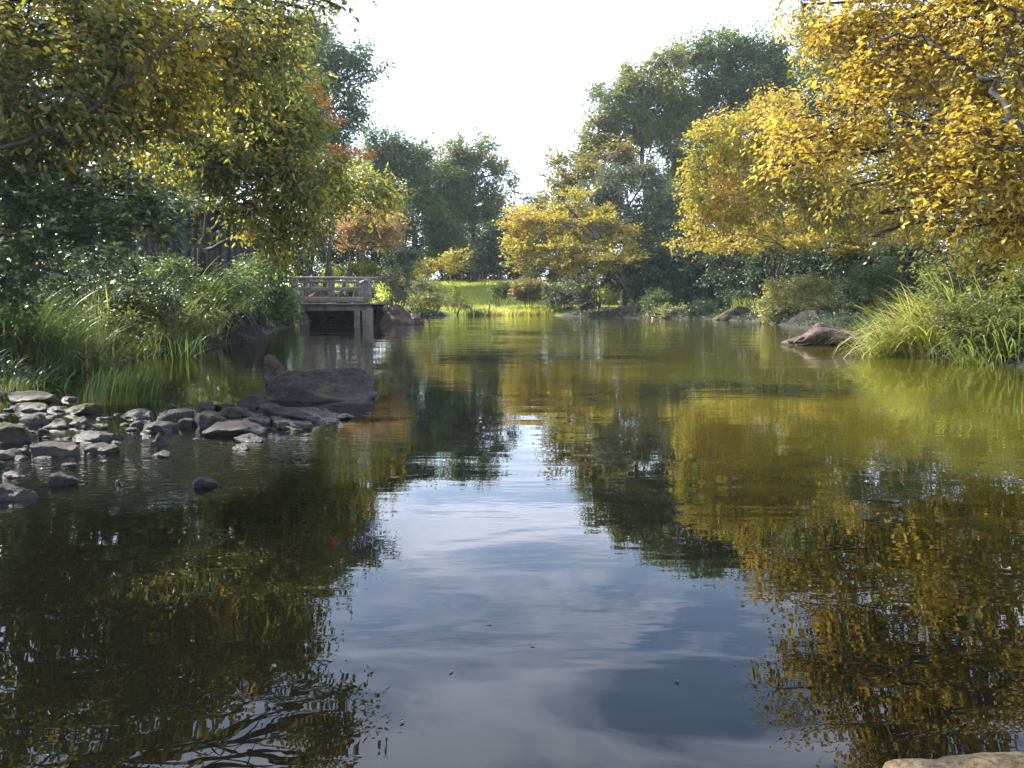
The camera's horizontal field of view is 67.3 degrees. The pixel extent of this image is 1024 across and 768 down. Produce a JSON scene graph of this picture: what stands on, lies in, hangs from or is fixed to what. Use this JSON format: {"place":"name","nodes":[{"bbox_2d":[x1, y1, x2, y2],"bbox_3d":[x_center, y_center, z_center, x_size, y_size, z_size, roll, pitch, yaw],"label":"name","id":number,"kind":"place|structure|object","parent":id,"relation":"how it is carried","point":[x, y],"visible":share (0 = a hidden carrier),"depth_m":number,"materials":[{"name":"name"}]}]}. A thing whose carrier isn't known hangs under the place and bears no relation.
{"place":"outdoors","nodes":[
{"label":"outdoors","id":0,"kind":"place"},
{"bbox_2d":[0,315,1023,767],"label":"water","id":1,"kind":"structure","parent":0,"point":[580,541],"depth_m":2.38,"materials":[{"name":"liquid"}]},
{"bbox_2d":[0,422,36,443],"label":"stone","id":2,"kind":"object","parent":1,"relation":"on","point":[13,433],"visible":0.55,"depth_m":4.38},
{"bbox_2d":[0,483,37,500],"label":"stone","id":3,"kind":"object","parent":1,"relation":"on","point":[10,492],"visible":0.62,"depth_m":3.13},
{"bbox_2d":[15,402,48,411],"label":"stone","id":4,"kind":"object","parent":1,"relation":"on","point":[31,406],"visible":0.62,"depth_m":5.68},
{"bbox_2d":[8,390,59,403],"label":"stone","id":5,"kind":"object","parent":1,"relation":"on","point":[33,396],"visible":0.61,"depth_m":6.16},
{"bbox_2d":[19,414,48,424],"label":"stone","id":6,"kind":"object","parent":1,"relation":"on","point":[38,419],"visible":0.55,"depth_m":5.04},
{"bbox_2d":[0,280,110,373],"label":"grass clump","id":7,"kind":"object","parent":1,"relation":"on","point":[2,341],"visible":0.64,"depth_m":8.46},
{"bbox_2d":[30,441,80,455],"bbox_3d":[-2.406,0.365,4.074,0.260,0.124,0.168,0,6,0],"label":"stone","id":8,"kind":"object","parent":1,"relation":"in","point":[50,448],"visible":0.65,"depth_m":4.02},
{"bbox_2d":[48,471,77,485],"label":"stone","id":9,"kind":"object","parent":1,"relation":"on","point":[60,478],"visible":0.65,"depth_m":3.36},
{"bbox_2d":[63,403,104,414],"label":"stone","id":10,"kind":"object","parent":1,"relation":"on","point":[87,408],"visible":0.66,"depth_m":5.52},
{"bbox_2d":[73,430,126,440],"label":"stone","id":11,"kind":"object","parent":1,"relation":"on","point":[89,435],"visible":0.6,"depth_m":4.49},
{"bbox_2d":[83,442,119,453],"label":"stone","id":12,"kind":"object","parent":1,"relation":"in","point":[101,448],"visible":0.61,"depth_m":4.08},
{"bbox_2d":[76,356,180,406],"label":"sedge clump","id":13,"kind":"object","parent":1,"relation":"on","point":[119,393],"visible":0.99,"depth_m":5.99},
{"bbox_2d":[120,408,153,417],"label":"stone","id":14,"kind":"object","parent":1,"relation":"on","point":[141,413],"visible":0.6,"depth_m":5.35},
{"bbox_2d":[137,361,170,402],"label":"sedge clump","id":15,"kind":"object","parent":1,"relation":"on","point":[154,389],"visible":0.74,"depth_m":6.12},
{"bbox_2d":[143,421,178,432],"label":"stone","id":16,"kind":"object","parent":1,"relation":"in","point":[163,426],"visible":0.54,"depth_m":4.76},
{"bbox_2d":[0,403,336,466],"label":"gravel","id":17,"kind":"structure","parent":1,"relation":"on","point":[68,464],"depth_m":4.80,"materials":[{"name":"stone"}]},
{"bbox_2d":[157,408,201,422],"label":"stone","id":18,"kind":"object","parent":17,"relation":"on","point":[174,415],"visible":0.45,"depth_m":5.06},
{"bbox_2d":[194,411,226,427],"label":"stone","id":19,"kind":"object","parent":1,"relation":"in","point":[205,419],"visible":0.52,"depth_m":4.93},
{"bbox_2d":[202,420,266,435],"bbox_3d":[-1.692,0.291,4.721,0.378,0.137,0.260,0,6,0],"label":"stone","id":20,"kind":"object","parent":1,"relation":"on","point":[234,428],"visible":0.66,"depth_m":4.63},
{"bbox_2d":[236,394,270,409],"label":"stone","id":21,"kind":"object","parent":1,"relation":"on","point":[254,401],"visible":0.43,"depth_m":5.77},
{"bbox_2d":[264,354,284,383],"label":"boulder","id":22,"kind":"object","parent":1,"relation":"in","point":[273,366],"visible":0.38,"depth_m":7.53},
{"bbox_2d":[274,419,313,428],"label":"stone","id":23,"kind":"object","parent":1,"relation":"on","point":[288,424],"visible":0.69,"depth_m":4.87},
{"bbox_2d":[262,405,340,421],"bbox_3d":[-1.441,0.218,5.307,0.550,0.165,0.366,0,6,0],"label":"stone","id":24,"kind":"object","parent":1,"relation":"in","point":[313,414],"visible":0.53,"depth_m":5.20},
{"bbox_2d":[263,367,378,401],"bbox_3d":[-1.621,0.051,6.565,0.968,0.368,0.828,0,6,0],"label":"boulder","id":25,"kind":"object","parent":1,"relation":"in","point":[333,384],"visible":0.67,"depth_m":6.36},
{"bbox_2d":[379,304,414,324],"bbox_3d":[-4.034,-2.370,27.091,1.284,0.907,0.864,0,6,0],"label":"boulder","id":26,"kind":"object","parent":1,"relation":"in","point":[396,314],"visible":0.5,"depth_m":26.96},
{"bbox_2d":[883,751,1023,767],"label":"foreground rock","id":27,"kind":"object","parent":1,"relation":"in","point":[1015,759],"visible":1,"depth_m":1.28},
{"bbox_2d":[0,282,1023,392],"bbox_3d":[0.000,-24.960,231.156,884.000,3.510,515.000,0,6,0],"label":"ground","id":28,"kind":"structure","parent":0,"point":[1013,362],"depth_m":19.57,"materials":[{"name":"plant"}]},
{"bbox_2d":[0,334,118,393],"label":"grass clump","id":29,"kind":"object","parent":28,"relation":"on","point":[12,371],"visible":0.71,"depth_m":7.34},
{"bbox_2d":[0,244,132,332],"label":"shrub","id":30,"kind":"object","parent":28,"relation":"on","point":[48,290],"visible":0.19,"depth_m":10.76,"materials":[{"name":"green plant"}]},
{"bbox_2d":[0,280,149,374],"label":"grass clump","id":31,"kind":"object","parent":28,"relation":"on","point":[52,350],"visible":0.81,"depth_m":8.66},
{"bbox_2d":[66,256,110,358],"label":"grass clump","id":32,"kind":"object","parent":28,"relation":"on","point":[94,312],"visible":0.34,"depth_m":10.78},
{"bbox_2d":[8,280,188,369],"bbox_3d":[-5.462,-0.799,9.801,2.550,1.365,1.752,0,6,0],"label":"grass clump","id":33,"kind":"object","parent":28,"relation":"on","point":[93,349],"visible":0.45,"depth_m":9.71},
{"bbox_2d":[44,193,161,305],"bbox_3d":[-10.488,-3.316,19.996,4.920,3.564,3.276,6,9,45],"label":"hedge bush","id":34,"kind":"object","parent":28,"relation":"on","point":[101,252],"visible":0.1,"depth_m":19.30,"materials":[{"name":"green plant"}]},
{"bbox_2d":[0,113,221,326],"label":"green maple","id":35,"kind":"object","parent":28,"relation":"on","point":[23,201],"visible":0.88,"depth_m":7.79,"materials":[{"name":"green plant"}]},
{"bbox_2d":[37,236,196,343],"bbox_3d":[-6.238,-1.475,12.324,2.274,1.845,2.036,3,7,26],"label":"shrub","id":36,"kind":"object","parent":28,"relation":"on","point":[165,298],"visible":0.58,"depth_m":12.19,"materials":[{"name":"green plant"}]},
{"bbox_2d":[74,277,198,348],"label":"grass clump","id":37,"kind":"object","parent":28,"relation":"on","point":[123,309],"visible":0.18,"depth_m":11.95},
{"bbox_2d":[65,314,212,359],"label":"grass clump","id":38,"kind":"object","parent":28,"relation":"on","point":[144,352],"visible":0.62,"depth_m":11.16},
{"bbox_2d":[63,286,217,357],"bbox_3d":[-5.860,-0.921,12.015,1.637,1.235,2.988,0,6,0],"label":"wild shrub","id":39,"kind":"object","parent":28,"relation":"on","point":[176,328],"visible":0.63,"depth_m":11.88,"materials":[{"name":"green plant"}]},
{"bbox_2d":[0,0,339,283],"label":"back left tree","id":40,"kind":"object","parent":28,"relation":"on","point":[127,149],"visible":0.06,"depth_m":21.65,"materials":[{"name":"green plant"}]},
{"bbox_2d":[127,268,246,349],"bbox_3d":[-5.504,-1.236,13.067,2.044,1.521,1.807,-4,7,-33],"label":"grass clump","id":41,"kind":"object","parent":28,"relation":"on","point":[182,337],"visible":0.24,"depth_m":13.05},
{"bbox_2d":[0,0,377,200],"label":"overhanging tree","id":42,"kind":"object","parent":28,"relation":"on","point":[125,42],"visible":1,"depth_m":7.42,"materials":[{"name":"green plant"}]},
{"bbox_2d":[117,197,270,328],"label":"wooden shed","id":43,"kind":"structure","parent":28,"relation":"on","point":[228,254],"depth_m":19.12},
{"bbox_2d":[129,248,290,332],"bbox_3d":[-5.823,-1.834,14.965,2.407,1.819,3.412,1,6,13],"label":"shrub","id":44,"kind":"object","parent":28,"relation":"on","point":[253,285],"visible":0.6,"depth_m":14.71,"materials":[{"name":"green plant"}]},
{"bbox_2d":[178,255,278,342],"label":"shrub","id":45,"kind":"object","parent":28,"relation":"on","point":[213,331],"visible":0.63,"depth_m":14.40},
{"bbox_2d":[217,311,266,342],"bbox_3d":[-5.421,-1.042,15.103,1.064,0.802,0.679,0,6,0],"label":"boulder","id":46,"kind":"object","parent":28,"relation":"on","point":[250,328],"visible":0.45,"depth_m":15.00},
{"bbox_2d":[133,0,408,316],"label":"golden drooping tree","id":47,"kind":"object","parent":28,"relation":"on","point":[225,166],"visible":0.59,"depth_m":12.57,"materials":[{"name":"green plant"}]},
{"bbox_2d":[264,250,305,326],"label":"shrub","id":48,"kind":"object","parent":28,"relation":"on","point":[281,305],"visible":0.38,"depth_m":24.01,"materials":[{"name":"green plant"}]},
{"bbox_2d":[277,224,320,302],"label":"shrub","id":49,"kind":"object","parent":28,"relation":"on","point":[302,263],"visible":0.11,"depth_m":29.44,"materials":[{"name":"green plant"}]},
{"bbox_2d":[295,217,347,283],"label":"hedge bush","id":50,"kind":"object","parent":28,"relation":"on","point":[322,260],"visible":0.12,"depth_m":43.17,"materials":[{"name":"green plant"}]},
{"bbox_2d":[254,1,395,276],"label":"tall green tree","id":51,"kind":"object","parent":28,"relation":"on","point":[346,59],"visible":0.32,"depth_m":40.27,"materials":[{"name":"green plant"}]},
{"bbox_2d":[282,276,388,324],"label":"viewing deck","id":52,"kind":"structure","parent":28,"relation":"on","point":[365,311],"depth_m":26.80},
{"bbox_2d":[306,71,380,302],"bbox_3d":[-6.684,-6.008,26.637,2.357,7.556,7.753,-3,7,-28],"label":"orange tipped tree","id":53,"kind":"object","parent":28,"relation":"on","point":[320,99],"visible":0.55,"depth_m":23.79,"materials":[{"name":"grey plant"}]},
{"bbox_2d":[279,149,421,302],"bbox_3d":[-6.936,-6.475,33.014,5.545,6.890,4.399,2,6,19],"label":"olive tree","id":54,"kind":"object","parent":28,"relation":"on","point":[362,199],"visible":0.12,"depth_m":32.68,"materials":[{"name":"green plant"}]},
{"bbox_2d":[319,220,384,280],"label":"hedge bush","id":55,"kind":"object","parent":28,"relation":"on","point":[345,255],"visible":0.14,"depth_m":43.10,"materials":[{"name":"green plant"}]},
{"bbox_2d":[316,253,400,302],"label":"shrub","id":56,"kind":"object","parent":28,"relation":"on","point":[364,272],"visible":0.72,"depth_m":31.56,"materials":[{"name":"green plant"}]},
{"bbox_2d":[320,194,411,302],"bbox_3d":[-5.720,-5.126,30.104,3.750,4.982,3.139,0,6,0],"label":"orange maple","id":57,"kind":"object","parent":28,"relation":"on","point":[386,233],"visible":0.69,"depth_m":29.73,"materials":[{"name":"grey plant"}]},
{"bbox_2d":[359,203,427,306],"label":"hedge bush","id":58,"kind":"object","parent":28,"relation":"on","point":[387,261],"visible":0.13,"depth_m":43.81,"materials":[{"name":"green plant"}]},
{"bbox_2d":[367,267,421,309],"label":"shrub","id":59,"kind":"object","parent":28,"relation":"on","point":[397,289],"visible":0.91,"depth_m":29.52,"materials":[{"name":"green plant"}]},
{"bbox_2d":[382,243,423,306],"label":"shrub","id":60,"kind":"object","parent":28,"relation":"on","point":[403,260],"visible":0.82,"depth_m":36.58,"materials":[{"name":"green plant"}]},
{"bbox_2d":[351,116,484,281],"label":"dark centre tree","id":61,"kind":"object","parent":28,"relation":"on","point":[435,206],"visible":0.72,"depth_m":56.33,"materials":[{"name":"green plant"}]},
{"bbox_2d":[390,271,457,317],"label":"shrub","id":62,"kind":"object","parent":28,"relation":"on","point":[427,291],"visible":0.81,"depth_m":35.47,"materials":[{"name":"green plant"}]},
{"bbox_2d":[380,244,476,308],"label":"maple","id":63,"kind":"object","parent":28,"relation":"on","point":[449,265],"visible":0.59,"depth_m":40.49,"materials":[{"name":"yellow plant"}]},
{"bbox_2d":[445,279,471,314],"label":"shrub","id":64,"kind":"object","parent":28,"relation":"on","point":[454,288],"visible":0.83,"depth_m":45.25,"materials":[{"name":"green plant"}]},
{"bbox_2d":[441,246,492,280],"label":"hedge bush","id":65,"kind":"object","parent":28,"relation":"on","point":[481,260],"visible":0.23,"depth_m":63.90,"materials":[{"name":"green plant"}]},
{"bbox_2d":[319,277,621,313],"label":"lawn grass","id":66,"kind":"structure","parent":28,"relation":"on","point":[481,295],"depth_m":53.96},
{"bbox_2d":[426,122,528,282],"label":"tree","id":67,"kind":"object","parent":28,"relation":"on","point":[472,158],"visible":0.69,"depth_m":59.09,"materials":[{"name":"green plant"}]},
{"bbox_2d":[467,243,516,280],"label":"hedge bush","id":68,"kind":"object","parent":28,"relation":"on","point":[493,267],"visible":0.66,"depth_m":64.28,"materials":[{"name":"green plant"}]},
{"bbox_2d":[487,279,513,306],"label":"clipped bush","id":69,"kind":"object","parent":28,"relation":"on","point":[502,287],"visible":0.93,"depth_m":48.47,"materials":[{"name":"green plant"}]},
{"bbox_2d":[423,186,584,277],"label":"dark hedge tree","id":70,"kind":"object","parent":28,"relation":"on","point":[490,237],"visible":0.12,"depth_m":66.49,"materials":[{"name":"green plant"}]},
{"bbox_2d":[1,304,1023,383],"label":"ground cover","id":71,"kind":"object","parent":28,"relation":"on","point":[603,310],"visible":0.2,"depth_m":25.03,"materials":[{"name":"green plant"}]},
{"bbox_2d":[496,246,542,279],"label":"hedge bush","id":72,"kind":"object","parent":28,"relation":"on","point":[515,275],"visible":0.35,"depth_m":64.15,"materials":[{"name":"green plant"}]},
{"bbox_2d":[507,273,549,306],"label":"clipped azalea","id":73,"kind":"object","parent":28,"relation":"on","point":[524,289],"visible":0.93,"depth_m":47.33,"materials":[{"name":"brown plant"}]},
{"bbox_2d":[522,261,565,287],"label":"shrub","id":74,"kind":"object","parent":28,"relation":"on","point":[539,274],"visible":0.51,"depth_m":52.25,"materials":[{"name":"green plant"}]},
{"bbox_2d":[540,280,587,308],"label":"shrub","id":75,"kind":"object","parent":28,"relation":"on","point":[557,300],"visible":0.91,"depth_m":45.84,"materials":[{"name":"green plant"}]},
{"bbox_2d":[492,182,651,307],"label":"layered maple","id":76,"kind":"object","parent":28,"relation":"on","point":[564,239],"visible":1,"depth_m":41.81,"materials":[{"name":"yellow plant"}]},
{"bbox_2d":[544,247,600,304],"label":"hedge bush","id":77,"kind":"object","parent":28,"relation":"on","point":[564,276],"visible":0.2,"depth_m":50.39,"materials":[{"name":"green plant"}]},
{"bbox_2d":[528,133,644,287],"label":"rust topped tree","id":78,"kind":"object","parent":28,"relation":"on","point":[563,180],"visible":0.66,"depth_m":48.84,"materials":[{"name":"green plant"}]},
{"bbox_2d":[564,264,634,306],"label":"shrub","id":79,"kind":"object","parent":28,"relation":"on","point":[611,283],"visible":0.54,"depth_m":44.65,"materials":[{"name":"green plant"}]},
{"bbox_2d":[561,154,693,305],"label":"grey evergreen","id":80,"kind":"object","parent":28,"relation":"on","point":[612,190],"visible":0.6,"depth_m":44.72,"materials":[{"name":"green plant"}]},
{"bbox_2d":[548,35,739,245],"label":"tall oak","id":81,"kind":"object","parent":28,"relation":"on","point":[621,116],"visible":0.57,"depth_m":50.60,"materials":[{"name":"green plant"}]},
{"bbox_2d":[635,287,674,314],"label":"shrub","id":82,"kind":"object","parent":28,"relation":"on","point":[659,300],"visible":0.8,"depth_m":38.17,"materials":[{"name":"green plant"}]},
{"bbox_2d":[617,216,700,308],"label":"hedge bush","id":83,"kind":"object","parent":28,"relation":"on","point":[650,275],"visible":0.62,"depth_m":41.51,"materials":[{"name":"green plant"}]},
{"bbox_2d":[647,219,733,309],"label":"hedge bush","id":84,"kind":"object","parent":28,"relation":"on","point":[692,273],"visible":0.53,"depth_m":40.89,"materials":[{"name":"green plant"}]},
{"bbox_2d":[677,293,724,316],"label":"shrub","id":85,"kind":"object","parent":28,"relation":"on","point":[701,308],"visible":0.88,"depth_m":36.71,"materials":[{"name":"green plant"}]},
{"bbox_2d":[693,221,765,307],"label":"hedge bush","id":86,"kind":"object","parent":28,"relation":"on","point":[724,267],"visible":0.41,"depth_m":39.45,"materials":[{"name":"green plant"}]},
{"bbox_2d":[712,306,753,319],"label":"boulder","id":87,"kind":"object","parent":28,"relation":"on","point":[733,312],"visible":0.37,"depth_m":33.48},
{"bbox_2d":[651,13,816,280],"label":"tall oak","id":88,"kind":"object","parent":28,"relation":"on","point":[730,87],"visible":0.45,"depth_m":52.00,"materials":[{"name":"green plant"}]},
{"bbox_2d":[719,282,764,310],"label":"shrub","id":89,"kind":"object","parent":28,"relation":"on","point":[724,297],"visible":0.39,"depth_m":36.66,"materials":[{"name":"green plant"}]},
{"bbox_2d":[729,230,802,310],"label":"hedge bush","id":90,"kind":"object","parent":28,"relation":"on","point":[757,272],"visible":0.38,"depth_m":36.24,"materials":[{"name":"green plant"}]},
{"bbox_2d":[661,79,940,299],"bbox_3d":[10.068,-5.533,24.257,6.970,7.275,10.781,5,8,40],"label":"yellow green tree","id":91,"kind":"object","parent":28,"relation":"on","point":[736,214],"visible":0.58,"depth_m":22.31,"materials":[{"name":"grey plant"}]},
{"bbox_2d":[749,270,853,324],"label":"azalea shrub","id":92,"kind":"object","parent":28,"relation":"on","point":[785,306],"visible":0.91,"depth_m":27.53,"materials":[{"name":"green plant"}]},
{"bbox_2d":[772,224,842,310],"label":"hedge bush","id":93,"kind":"object","parent":28,"relation":"on","point":[800,266],"visible":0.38,"depth_m":32.30,"materials":[{"name":"green plant"}]},
{"bbox_2d":[784,310,836,326],"bbox_3d":[10.036,-2.010,25.257,2.219,0.873,1.245,0,6,0],"label":"boulder","id":94,"kind":"object","parent":28,"relation":"on","point":[805,314],"visible":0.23,"depth_m":25.16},
{"bbox_2d":[689,187,939,281],"bbox_3d":[11.038,-4.916,28.231,8.982,5.145,4.612,1,6,12],"label":"shore maple","id":95,"kind":"object","parent":28,"relation":"on","point":[849,245],"visible":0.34,"depth_m":27.59,"materials":[{"name":"yellow plant"}]},
{"bbox_2d":[780,323,863,345],"bbox_3d":[5.827,-0.836,14.405,1.500,0.632,0.867,0,6,0],"label":"boulder","id":96,"kind":"object","parent":28,"relation":"on","point":[822,333],"visible":0.52,"depth_m":14.09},
{"bbox_2d":[783,300,902,335],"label":"grass clump","id":97,"kind":"object","parent":28,"relation":"on","point":[858,327],"visible":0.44,"depth_m":18.41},
{"bbox_2d":[824,272,889,313],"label":"shrub","id":98,"kind":"object","parent":28,"relation":"on","point":[850,307],"visible":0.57,"depth_m":23.64,"materials":[{"name":"green plant"}]},
{"bbox_2d":[811,224,903,307],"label":"hedge bush","id":99,"kind":"object","parent":28,"relation":"on","point":[841,263],"visible":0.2,"depth_m":28.62,"materials":[{"name":"green plant"}]},
{"bbox_2d":[728,0,1023,293],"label":"golden tree","id":100,"kind":"object","parent":28,"relation":"on","point":[976,111],"visible":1,"depth_m":8.79,"materials":[{"name":"yellow plant"}]},
{"bbox_2d":[843,253,909,313],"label":"shrub","id":101,"kind":"object","parent":28,"relation":"on","point":[877,283],"visible":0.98,"depth_m":22.25,"materials":[{"name":"green plant"}]},
{"bbox_2d":[805,277,951,357],"bbox_3d":[5.504,-0.917,11.396,2.334,1.429,1.650,0,6,0],"label":"grass clump","id":102,"kind":"object","parent":28,"relation":"on","point":[894,343],"visible":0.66,"depth_m":11.26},
{"bbox_2d":[838,323,923,356],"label":"grass clump","id":103,"kind":"object","parent":28,"relation":"on","point":[879,353],"visible":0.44,"depth_m":11.37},
{"bbox_2d":[746,0,1023,244],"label":"tall oak","id":104,"kind":"object","parent":28,"relation":"on","point":[819,89],"visible":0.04,"depth_m":48.66,"materials":[{"name":"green plant"}]},
{"bbox_2d":[857,226,943,308],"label":"hedge bush","id":105,"kind":"object","parent":28,"relation":"on","point":[907,251],"visible":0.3,"depth_m":25.42,"materials":[{"name":"green plant"}]},
{"bbox_2d":[854,266,988,358],"bbox_3d":[5.771,-1.001,11.067,1.980,1.479,2.079,4,8,36],"label":"grass clump","id":106,"kind":"object","parent":28,"relation":"on","point":[928,337],"visible":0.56,"depth_m":11.03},
{"bbox_2d":[906,211,990,301],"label":"hedge bush","id":107,"kind":"object","parent":28,"relation":"on","point":[941,252],"visible":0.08,"depth_m":21.91,"materials":[{"name":"green plant"}]},
{"bbox_2d":[907,230,1023,335],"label":"wild shrub","id":108,"kind":"object","parent":28,"relation":"on","point":[1012,286],"visible":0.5,"depth_m":11.18,"materials":[{"name":"green plant"}]},
{"bbox_2d":[912,290,1023,367],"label":"grass clump","id":109,"kind":"object","parent":28,"relation":"on","point":[992,348],"visible":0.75,"depth_m":9.84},
{"bbox_2d":[914,284,1023,356],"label":"wild shrub","id":110,"kind":"object","parent":28,"relation":"on","point":[983,312],"visible":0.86,"depth_m":10.10,"materials":[{"name":"green plant"}]},
{"bbox_2d":[3,0,1023,283],"label":"sky","id":111,"kind":"structure","parent":0,"point":[520,70],"materials":[{"name":"white"}]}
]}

